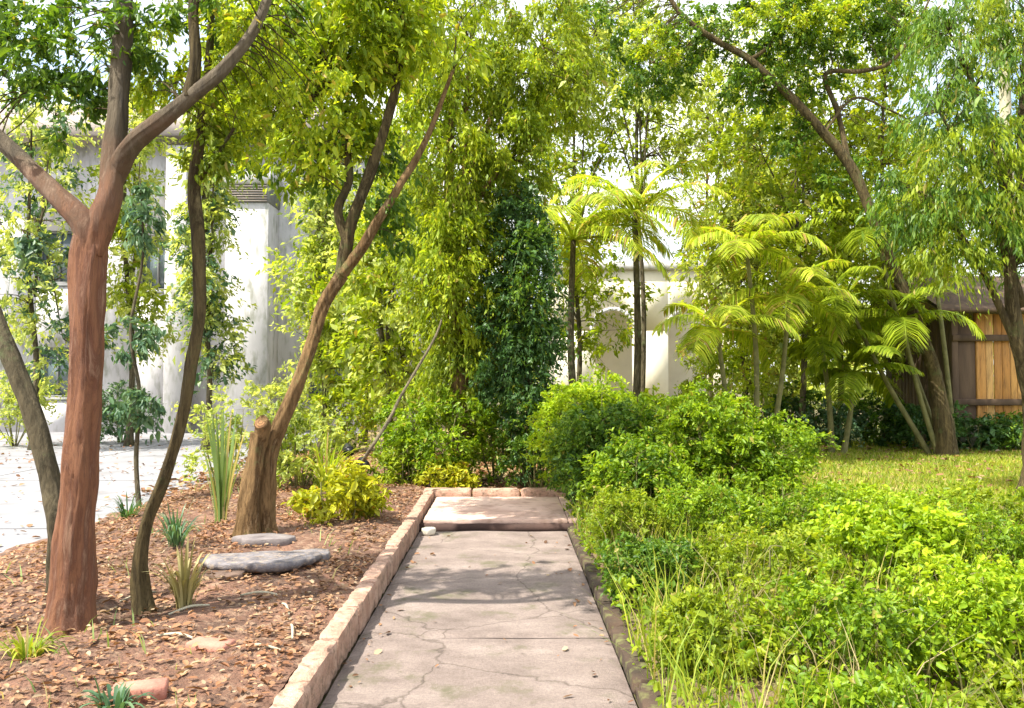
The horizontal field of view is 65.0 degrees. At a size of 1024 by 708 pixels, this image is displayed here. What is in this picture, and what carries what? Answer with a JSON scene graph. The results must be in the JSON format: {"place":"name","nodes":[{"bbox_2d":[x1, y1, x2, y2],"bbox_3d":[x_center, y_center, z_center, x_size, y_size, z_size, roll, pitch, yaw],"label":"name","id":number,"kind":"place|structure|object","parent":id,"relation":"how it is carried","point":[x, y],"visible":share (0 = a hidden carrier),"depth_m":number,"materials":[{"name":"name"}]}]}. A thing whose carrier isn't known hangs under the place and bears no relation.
{"place":"outdoors","nodes":[
{"label":"outdoors","id":0,"kind":"place"},
{"bbox_2d":[0,432,359,552],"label":"driveway","id":1,"kind":"structure","parent":0,"point":[25,508],"depth_m":12.94,"materials":[{"name":"concrete"}]},
{"bbox_2d":[0,370,67,445],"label":"shrub","id":2,"kind":"object","parent":1,"relation":"on","point":[9,401],"visible":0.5,"depth_m":18.72,"materials":[{"name":"green plant"}]},
{"bbox_2d":[71,0,181,445],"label":"background tree","id":3,"kind":"object","parent":1,"relation":"on","point":[128,269],"visible":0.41,"depth_m":18.91,"materials":[{"name":"green plant"}]},
{"bbox_2d":[100,378,161,442],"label":"shrub","id":4,"kind":"object","parent":1,"relation":"on","point":[110,427],"visible":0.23,"depth_m":19.72,"materials":[{"name":"green plant"}]},
{"bbox_2d":[240,375,320,449],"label":"shrub","id":5,"kind":"object","parent":1,"relation":"on","point":[271,389],"visible":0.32,"depth_m":17.67,"materials":[{"name":"green plant"}]},
{"bbox_2d":[0,104,433,433],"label":"house","id":6,"kind":"structure","parent":0,"point":[267,352],"depth_m":23.90,"materials":[{"name":"white paint"}]},
{"bbox_2d":[39,347,68,400],"bbox_3d":[-13.576,0.598,23.977,1.400,1.590,0.225,0,-2,0],"label":"window","id":7,"kind":"structure","parent":6,"relation":"in","point":[50,369],"depth_m":24.07,"materials":[{"name":"grey glass"}]},
{"bbox_2d":[140,238,164,292],"bbox_3d":[-10.626,-2.649,24.100,1.300,1.690,0.225,0,-2,0],"label":"window","id":8,"kind":"structure","parent":6,"relation":"in","point":[157,273],"depth_m":24.19,"materials":[{"name":"grey glass"}]},
{"bbox_2d":[296,421,552,496],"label":"leafy ground","id":9,"kind":"structure","parent":0,"point":[364,448],"depth_m":17.62,"materials":[{"name":"green plant"}]},
{"bbox_2d":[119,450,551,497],"bbox_3d":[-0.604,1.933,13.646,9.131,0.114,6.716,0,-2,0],"label":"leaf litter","id":10,"kind":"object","parent":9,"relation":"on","point":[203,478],"visible":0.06,"depth_m":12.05,"materials":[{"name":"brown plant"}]},
{"bbox_2d":[302,372,382,452],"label":"shrub","id":11,"kind":"object","parent":9,"relation":"on","point":[337,391],"visible":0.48,"depth_m":16.75,"materials":[{"name":"green plant"}]},
{"bbox_2d":[312,141,442,452],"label":"background tree","id":12,"kind":"object","parent":9,"relation":"on","point":[385,368],"visible":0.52,"depth_m":14.72,"materials":[{"name":"green plant"}]},
{"bbox_2d":[335,359,431,448],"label":"shrub","id":13,"kind":"object","parent":9,"relation":"on","point":[358,405],"visible":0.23,"depth_m":15.83,"materials":[{"name":"green plant"}]},
{"bbox_2d":[366,445,429,485],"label":"shrub","id":14,"kind":"object","parent":9,"relation":"on","point":[389,459],"visible":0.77,"depth_m":10.75,"materials":[{"name":"green plant"}]},
{"bbox_2d":[368,377,498,486],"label":"shrub","id":15,"kind":"object","parent":9,"relation":"on","point":[424,445],"visible":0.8,"depth_m":11.03,"materials":[{"name":"green plant"}]},
{"bbox_2d":[411,454,481,488],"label":"shrub","id":16,"kind":"object","parent":9,"relation":"on","point":[452,477],"visible":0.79,"depth_m":10.61,"materials":[{"name":"yellow plant"}]},
{"bbox_2d":[467,394,524,486],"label":"shrub","id":17,"kind":"object","parent":9,"relation":"on","point":[483,455],"visible":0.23,"depth_m":11.97,"materials":[{"name":"green plant"}]},
{"bbox_2d":[367,0,627,468],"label":"dense olive tree","id":18,"kind":"object","parent":9,"relation":"on","point":[454,221],"visible":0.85,"depth_m":11.31,"materials":[{"name":"green plant"}]},
{"bbox_2d":[452,178,577,488],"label":"conical dark tree","id":19,"kind":"object","parent":9,"relation":"on","point":[524,349],"visible":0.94,"depth_m":11.03,"materials":[{"name":"green plant"}]},
{"bbox_2d":[488,381,560,487],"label":"shrub","id":20,"kind":"object","parent":9,"relation":"on","point":[518,448],"visible":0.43,"depth_m":10.96,"materials":[{"name":"green plant"}]},
{"bbox_2d":[320,531,636,707],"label":"path","id":21,"kind":"structure","parent":0,"point":[457,619],"depth_m":4.88,"materials":[{"name":"concrete"}]},
{"bbox_2d":[0,0,1023,384],"label":"sky","id":22,"kind":"structure","parent":0,"point":[181,47],"materials":[{"name":"white"}]},
{"bbox_2d":[269,385,994,707],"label":"ground","id":23,"kind":"structure","parent":0,"point":[358,638],"depth_m":5.15,"materials":[{"name":"soil"}]},
{"bbox_2d":[0,70,127,449],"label":"background tree","id":24,"kind":"object","parent":23,"relation":"on","point":[43,273],"visible":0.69,"depth_m":17.86,"materials":[{"name":"green plant"}]},
{"bbox_2d":[153,110,257,449],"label":"background tree","id":25,"kind":"object","parent":23,"relation":"on","point":[215,316],"visible":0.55,"depth_m":17.91,"materials":[{"name":"green plant"}]},
{"bbox_2d":[0,465,431,707],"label":"mulch bed","id":26,"kind":"object","parent":23,"relation":"on","point":[307,538],"visible":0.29,"depth_m":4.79,"materials":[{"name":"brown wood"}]},
{"bbox_2d":[0,619,74,666],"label":"strap leaved plant","id":27,"kind":"object","parent":26,"relation":"on","point":[35,648],"visible":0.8,"depth_m":4.03,"materials":[{"name":"green plant"}]},
{"bbox_2d":[77,676,156,707],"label":"strap leaved plant","id":28,"kind":"object","parent":26,"relation":"on","point":[119,696],"visible":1,"depth_m":3.45,"materials":[{"name":"green plant"}]},
{"bbox_2d":[102,176,174,507],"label":"blue green sapling","id":29,"kind":"object","parent":26,"relation":"on","point":[144,339],"visible":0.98,"depth_m":9.41,"materials":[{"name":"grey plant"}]},
{"bbox_2d":[111,677,168,702],"bbox_3d":[-1.668,1.514,3.603,0.230,0.070,0.120,1,-2,-18],"label":"brick","id":30,"kind":"object","parent":26,"relation":"on","point":[157,686],"visible":0.74,"depth_m":3.57,"materials":[{"name":"brick"}]},
{"bbox_2d":[0,0,361,636],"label":"red barked tree","id":31,"kind":"object","parent":26,"relation":"on","point":[69,489],"visible":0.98,"depth_m":4.75,"materials":[{"name":"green plant"}]},
{"bbox_2d":[153,499,208,546],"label":"strap leaved plant","id":32,"kind":"object","parent":26,"relation":"on","point":[175,532],"visible":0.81,"depth_m":6.70,"materials":[{"name":"green plant"}]},
{"bbox_2d":[145,537,219,609],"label":"strap leaved plant","id":33,"kind":"object","parent":26,"relation":"on","point":[183,588],"visible":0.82,"depth_m":4.94,"materials":[{"name":"plant"}]},
{"bbox_2d":[0,474,405,707],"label":"bed weeds","id":34,"kind":"object","parent":26,"relation":"on","point":[143,647],"visible":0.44,"depth_m":4.46,"materials":[{"name":"green plant"}]},
{"bbox_2d":[130,0,277,614],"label":"slender tree","id":35,"kind":"object","parent":26,"relation":"on","point":[141,593],"visible":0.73,"depth_m":4.95,"materials":[{"name":"green plant"}]},
{"bbox_2d":[188,409,247,521],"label":"strap leaved plant","id":36,"kind":"object","parent":26,"relation":"on","point":[224,475],"visible":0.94,"depth_m":7.96,"materials":[{"name":"green plant"}]},
{"bbox_2d":[170,383,269,482],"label":"shrub","id":37,"kind":"object","parent":26,"relation":"on","point":[193,457],"visible":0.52,"depth_m":10.72,"materials":[{"name":"green plant"}]},
{"bbox_2d":[231,415,270,536],"bbox_3d":[-2.387,1.148,7.353,0.386,1.186,0.336,0,-2,0],"label":"stump","id":38,"kind":"object","parent":26,"relation":"on","point":[247,518],"visible":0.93,"depth_m":7.27,"materials":[{"name":"brown wood"}]},
{"bbox_2d":[199,550,322,572],"bbox_3d":[-1.879,1.544,5.985,0.889,0.079,0.496,0,-2,0],"label":"flat stone","id":39,"kind":"object","parent":26,"relation":"on","point":[274,561],"visible":0.96,"depth_m":5.86,"materials":[{"name":"grey stone"}]},
{"bbox_2d":[231,533,295,547],"bbox_3d":[-2.135,1.616,6.910,0.556,0.104,0.280,0,-2,0],"label":"flat stone","id":40,"kind":"object","parent":26,"relation":"on","point":[273,539],"visible":0.74,"depth_m":6.83,"materials":[{"name":"grey stone"}]},
{"bbox_2d":[243,399,353,490],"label":"shrub","id":41,"kind":"object","parent":26,"relation":"on","point":[290,469],"visible":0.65,"depth_m":10.43,"materials":[{"name":"green plant"}]},
{"bbox_2d":[285,424,371,491],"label":"strap leaved plant","id":42,"kind":"object","parent":26,"relation":"on","point":[322,471],"visible":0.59,"depth_m":9.93,"materials":[{"name":"green plant"}]},
{"bbox_2d":[280,455,393,525],"bbox_3d":[-1.675,1.445,7.971,1.004,0.830,0.936,1,-2,-36],"label":"croton","id":43,"kind":"object","parent":26,"relation":"on","point":[355,493],"visible":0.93,"depth_m":7.93,"materials":[{"name":"yellow plant"}]},
{"bbox_2d":[178,0,497,532],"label":"forked leaning tree","id":44,"kind":"object","parent":26,"relation":"on","point":[389,45],"visible":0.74,"depth_m":7.50,"materials":[{"name":"green plant"}]},
{"bbox_2d":[255,144,376,448],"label":"background tree","id":45,"kind":"object","parent":23,"relation":"on","point":[315,250],"visible":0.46,"depth_m":16.73,"materials":[{"name":"green plant"}]},
{"bbox_2d":[270,491,433,707],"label":"kerb","id":46,"kind":"structure","parent":23,"relation":"on","point":[312,676],"depth_m":4.66,"materials":[{"name":"beige stone"}]},
{"bbox_2d":[410,104,590,371],"bbox_3d":[-0.537,-2.125,19.946,5.285,8.818,4.512,-1,-2,22],"label":"background tree","id":47,"kind":"object","parent":23,"relation":"on","point":[563,335],"visible":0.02,"depth_m":19.91,"materials":[{"name":"green plant"}]},
{"bbox_2d":[419,500,590,531],"bbox_3d":[1.032,1.823,9.155,4.100,0.080,1.720,0,-2,0],"label":"step","id":48,"kind":"object","parent":23,"relation":"on","point":[517,527],"depth_m":8.29,"materials":[{"name":"grey concrete"}]},
{"bbox_2d":[423,497,805,522],"bbox_3d":[1.279,1.763,9.159,4.418,0.051,1.625,0,-2,0],"label":"landing","id":49,"kind":"object","parent":48,"relation":"on","point":[492,509],"visible":0.38,"depth_m":8.90,"materials":[{"name":"concrete"}]},
{"bbox_2d":[520,363,636,496],"bbox_3d":[0.938,1.043,10.068,1.742,1.846,1.766,0,-2,0],"label":"hedge bush","id":50,"kind":"object","parent":23,"relation":"on","point":[566,397],"visible":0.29,"depth_m":9.91,"materials":[{"name":"green plant"}]},
{"bbox_2d":[423,487,793,499],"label":"end kerb","id":51,"kind":"structure","parent":23,"relation":"on","point":[486,492],"depth_m":9.97,"materials":[{"name":"beige stone"}]},
{"bbox_2d":[567,525,665,707],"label":"kerb","id":52,"kind":"structure","parent":23,"relation":"on","point":[638,681],"depth_m":4.72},
{"bbox_2d":[546,261,731,410],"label":"arcade building","id":53,"kind":"structure","parent":23,"relation":"on","point":[664,372],"depth_m":34.14,"materials":[{"name":"beige paint"}]},
{"bbox_2d":[426,269,993,408],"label":"wood","id":54,"kind":"object","parent":23,"relation":"on","point":[810,387],"depth_m":44.39,"materials":[{"name":"green plant"}]},
{"bbox_2d":[609,9,811,401],"bbox_3d":[6.751,-4.756,27.245,6.624,14.532,6.177,-1,-2,19],"label":"background tree","id":55,"kind":"object","parent":23,"relation":"on","point":[691,130],"visible":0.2,"depth_m":27.05,"materials":[{"name":"green plant"}]},
{"bbox_2d":[689,0,913,433],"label":"background tree","id":56,"kind":"object","parent":23,"relation":"on","point":[792,203],"visible":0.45,"depth_m":17.65,"materials":[{"name":"green plant"}]},
{"bbox_2d":[743,101,926,438],"bbox_3d":[8.067,-2.001,20.165,5.140,8.587,4.744,0,-2,0],"label":"background tree","id":57,"kind":"object","parent":23,"relation":"on","point":[851,255],"visible":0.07,"depth_m":19.43,"materials":[{"name":"green plant"}]},
{"bbox_2d":[583,507,1023,707],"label":"planting bed","id":58,"kind":"object","parent":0,"point":[673,698],"visible":0.03,"depth_m":3.96,"materials":[{"name":"soil"}]},
{"bbox_2d":[540,397,666,511],"bbox_3d":[1.038,1.219,8.825,1.486,1.505,1.532,0,-2,0],"label":"hedge bush","id":59,"kind":"object","parent":58,"relation":"on","point":[583,434],"visible":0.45,"depth_m":8.49,"materials":[{"name":"green plant"}]},
{"bbox_2d":[578,483,686,552],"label":"bush","id":60,"kind":"object","parent":58,"relation":"on","point":[617,504],"visible":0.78,"depth_m":6.63,"materials":[{"name":"green plant"}]},
{"bbox_2d":[572,424,706,526],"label":"hedge bush","id":61,"kind":"object","parent":58,"relation":"on","point":[652,471],"visible":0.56,"depth_m":7.70,"materials":[{"name":"green plant"}]},
{"bbox_2d":[592,530,715,607],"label":"bush","id":62,"kind":"object","parent":58,"relation":"on","point":[635,549],"visible":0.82,"depth_m":5.32,"materials":[{"name":"green plant"}]},
{"bbox_2d":[627,375,784,502],"bbox_3d":[2.022,1.138,8.834,1.918,1.824,1.926,-1,-2,24],"label":"hedge bush","id":63,"kind":"object","parent":58,"relation":"on","point":[688,415],"visible":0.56,"depth_m":8.32,"materials":[{"name":"green plant"}]},
{"bbox_2d":[652,470,784,556],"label":"bush","id":64,"kind":"object","parent":58,"relation":"on","point":[743,507],"visible":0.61,"depth_m":6.50,"materials":[{"name":"green plant"}]},
{"bbox_2d":[639,561,814,689],"bbox_3d":[1.124,1.452,4.189,0.913,0.758,0.872,0,-2,0],"label":"bush","id":65,"kind":"object","parent":58,"relation":"on","point":[703,618],"visible":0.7,"depth_m":4.04,"materials":[{"name":"green plant"}]},
{"bbox_2d":[683,516,850,618],"bbox_3d":[1.627,1.520,5.281,1.068,0.855,1.093,0,-2,0],"label":"bush","id":66,"kind":"object","parent":58,"relation":"on","point":[751,542],"visible":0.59,"depth_m":5.20,"materials":[{"name":"green plant"}]},
{"bbox_2d":[700,409,844,521],"bbox_3d":[2.612,1.264,8.371,1.415,1.395,1.613,0,-2,0],"label":"hedge bush","id":67,"kind":"object","parent":58,"relation":"on","point":[773,460],"visible":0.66,"depth_m":8.06,"materials":[{"name":"green plant"}]},
{"bbox_2d":[555,470,1023,707],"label":"tall weeds","id":68,"kind":"object","parent":58,"relation":"on","point":[686,689],"visible":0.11,"depth_m":4.01,"materials":[{"name":"green plant"}]},
{"bbox_2d":[555,490,1023,707],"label":"dry stems","id":69,"kind":"object","parent":58,"relation":"on","point":[926,678],"visible":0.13,"depth_m":3.66,"materials":[{"name":"green plant"}]},
{"bbox_2d":[563,479,1021,707],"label":"ground cover","id":70,"kind":"object","parent":58,"relation":"on","point":[656,686],"visible":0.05,"depth_m":3.98,"materials":[{"name":"green plant"}]},
{"bbox_2d":[566,477,1023,707],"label":"ground cover","id":71,"kind":"object","parent":58,"relation":"on","point":[835,669],"visible":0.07,"depth_m":4.49,"materials":[{"name":"green plant"}]},
{"bbox_2d":[734,474,865,556],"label":"bush","id":72,"kind":"object","parent":58,"relation":"on","point":[784,506],"visible":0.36,"depth_m":6.70,"materials":[{"name":"green plant"}]},
{"bbox_2d":[730,539,984,691],"bbox_3d":[1.751,1.387,3.943,0.983,0.808,1.102,1,-2,-35],"label":"bush","id":73,"kind":"object","parent":58,"relation":"on","point":[911,623],"visible":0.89,"depth_m":3.83,"materials":[{"name":"green plant"}]},
{"bbox_2d":[767,652,964,707],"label":"bush","id":74,"kind":"object","parent":58,"relation":"on","point":[864,690],"visible":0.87,"depth_m":3.09,"materials":[{"name":"green plant"}]},
{"bbox_2d":[799,494,980,611],"bbox_3d":[2.458,1.395,5.378,1.178,0.931,1.017,-1,-2,34],"label":"bush","id":75,"kind":"object","parent":58,"relation":"on","point":[864,528],"visible":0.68,"depth_m":5.15,"materials":[{"name":"green plant"}]},
{"bbox_2d":[827,480,961,522],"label":"bush","id":76,"kind":"object","parent":58,"relation":"on","point":[869,492],"visible":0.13,"depth_m":6.85,"materials":[{"name":"green plant"}]},
{"bbox_2d":[882,538,1023,678],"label":"bush","id":77,"kind":"object","parent":58,"relation":"on","point":[961,600],"visible":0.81,"depth_m":3.94,"materials":[{"name":"green plant"}]},
{"bbox_2d":[922,478,1023,541],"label":"bush","id":78,"kind":"object","parent":58,"relation":"on","point":[1009,502],"visible":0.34,"depth_m":6.95,"materials":[{"name":"green plant"}]},
{"bbox_2d":[931,640,1023,707],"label":"bush","id":79,"kind":"object","parent":58,"relation":"on","point":[1005,683],"visible":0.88,"depth_m":3.28,"materials":[{"name":"green plant"}]},
{"bbox_2d":[931,487,1023,593],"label":"bush","id":80,"kind":"object","parent":58,"relation":"on","point":[1005,540],"visible":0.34,"depth_m":5.32,"materials":[{"name":"green plant"}]},
{"bbox_2d":[675,424,1021,510],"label":"lawn","id":81,"kind":"structure","parent":0,"point":[868,439],"depth_m":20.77,"materials":[{"name":"green plant"}]},
{"bbox_2d":[488,193,673,383],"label":"fan spray palm","id":82,"kind":"object","parent":81,"relation":"on","point":[576,233],"visible":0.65,"depth_m":15.48,"materials":[{"name":"green plant"}]},
{"bbox_2d":[521,26,661,392],"bbox_3d":[1.586,-3.320,21.306,4.565,11.288,4.252,0,-2,0],"label":"background tree","id":83,"kind":"object","parent":81,"relation":"on","point":[585,341],"visible":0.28,"depth_m":20.88,"materials":[{"name":"green plant"}]},
{"bbox_2d":[548,159,731,404],"bbox_3d":[2.477,-0.917,16.027,3.537,5.948,3.524,0,-2,0],"label":"slim palm","id":84,"kind":"object","parent":81,"relation":"on","point":[618,193],"visible":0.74,"depth_m":15.98,"materials":[{"name":"green plant"}]},
{"bbox_2d":[544,0,743,396],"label":"background tree","id":85,"kind":"object","parent":81,"relation":"on","point":[642,119],"visible":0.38,"depth_m":20.05,"materials":[{"name":"green plant"}]},
{"bbox_2d":[673,378,772,454],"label":"back shrub","id":86,"kind":"object","parent":81,"relation":"on","point":[718,387],"visible":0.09,"depth_m":14.41,"materials":[{"name":"green plant"}]},
{"bbox_2d":[674,317,778,418],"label":"back shrub","id":87,"kind":"object","parent":81,"relation":"on","point":[730,366],"visible":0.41,"depth_m":15.97,"materials":[{"name":"green plant"}]},
{"bbox_2d":[659,156,823,416],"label":"background tree","id":88,"kind":"object","parent":81,"relation":"on","point":[733,213],"visible":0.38,"depth_m":18.79,"materials":[{"name":"green plant"}]},
{"bbox_2d":[538,0,959,456],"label":"long leaning tree","id":89,"kind":"object","parent":81,"relation":"on","point":[807,29],"visible":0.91,"depth_m":15.96,"materials":[{"name":"green plant"}]},
{"bbox_2d":[650,212,861,440],"bbox_3d":[4.380,-0.249,14.627,4.077,4.549,2.745,1,-2,-21],"label":"arching palm","id":90,"kind":"object","parent":81,"relation":"on","point":[740,314],"visible":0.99,"depth_m":14.48,"materials":[{"name":"green plant"}]},
{"bbox_2d":[662,95,853,417],"bbox_3d":[6.784,-2.466,22.233,5.338,9.643,5.313,0,-2,0],"label":"background tree","id":91,"kind":"object","parent":81,"relation":"on","point":[701,204],"visible":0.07,"depth_m":22.26,"materials":[{"name":"green plant"}]},
{"bbox_2d":[744,380,824,442],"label":"back shrub","id":92,"kind":"object","parent":81,"relation":"on","point":[794,404],"visible":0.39,"depth_m":18.36,"materials":[{"name":"green plant"}]},
{"bbox_2d":[791,397,877,448],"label":"back shrub","id":93,"kind":"object","parent":81,"relation":"on","point":[839,417],"visible":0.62,"depth_m":17.76,"materials":[{"name":"green plant"}]},
{"bbox_2d":[762,307,924,453],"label":"short palm","id":94,"kind":"object","parent":81,"relation":"on","point":[809,347],"visible":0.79,"depth_m":15.92,"materials":[{"name":"green plant"}]},
{"bbox_2d":[833,389,910,446],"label":"back shrub","id":95,"kind":"object","parent":81,"relation":"on","point":[874,417],"visible":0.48,"depth_m":17.97,"materials":[{"name":"green plant"}]},
{"bbox_2d":[773,0,995,441],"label":"background tree","id":96,"kind":"object","parent":81,"relation":"on","point":[874,110],"visible":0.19,"depth_m":18.95,"materials":[{"name":"green plant"}]},
{"bbox_2d":[784,187,993,455],"bbox_3d":[7.800,-0.667,16.155,4.589,5.523,3.302,1,-2,-19],"label":"areca palm","id":97,"kind":"object","parent":81,"relation":"on","point":[900,317],"visible":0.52,"depth_m":15.91,"materials":[{"name":"green plant"}]},
{"bbox_2d":[879,400,971,452],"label":"back shrub","id":98,"kind":"object","parent":81,"relation":"on","point":[917,418],"visible":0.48,"depth_m":17.14,"materials":[{"name":"green plant"}]},
{"bbox_2d":[852,0,1023,493],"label":"drooping tree","id":99,"kind":"object","parent":81,"relation":"on","point":[1003,208],"visible":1,"depth_m":10.17,"materials":[{"name":"green plant"}]},
{"bbox_2d":[860,276,1023,448],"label":"timber shed","id":100,"kind":"structure","parent":81,"relation":"on","point":[980,385],"depth_m":17.56,"materials":[{"name":"brown wood"}]},
{"bbox_2d":[958,322,975,424],"bbox_3d":[9.924,0.652,17.556,0.395,2.700,0.050,0,-2,0],"label":"door","id":101,"kind":"structure","parent":100,"relation":"in","point":[966,349],"depth_m":17.54,"materials":[{"name":"brown wood"}]},
{"bbox_2d":[903,29,1023,275],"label":"background tree","id":102,"kind":"object","parent":81,"relation":"on","point":[1012,103],"visible":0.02,"depth_m":24.13,"materials":[{"name":"green plant"}]},
{"bbox_2d":[955,410,1022,453],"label":"back shrub","id":103,"kind":"object","parent":81,"relation":"on","point":[992,432],"visible":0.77,"depth_m":16.67,"materials":[{"name":"green plant"}]},
{"bbox_2d":[978,409,1022,449],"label":"back shrub","id":104,"kind":"object","parent":81,"relation":"on","point":[1012,440],"visible":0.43,"depth_m":16.68,"materials":[{"name":"green plant"}]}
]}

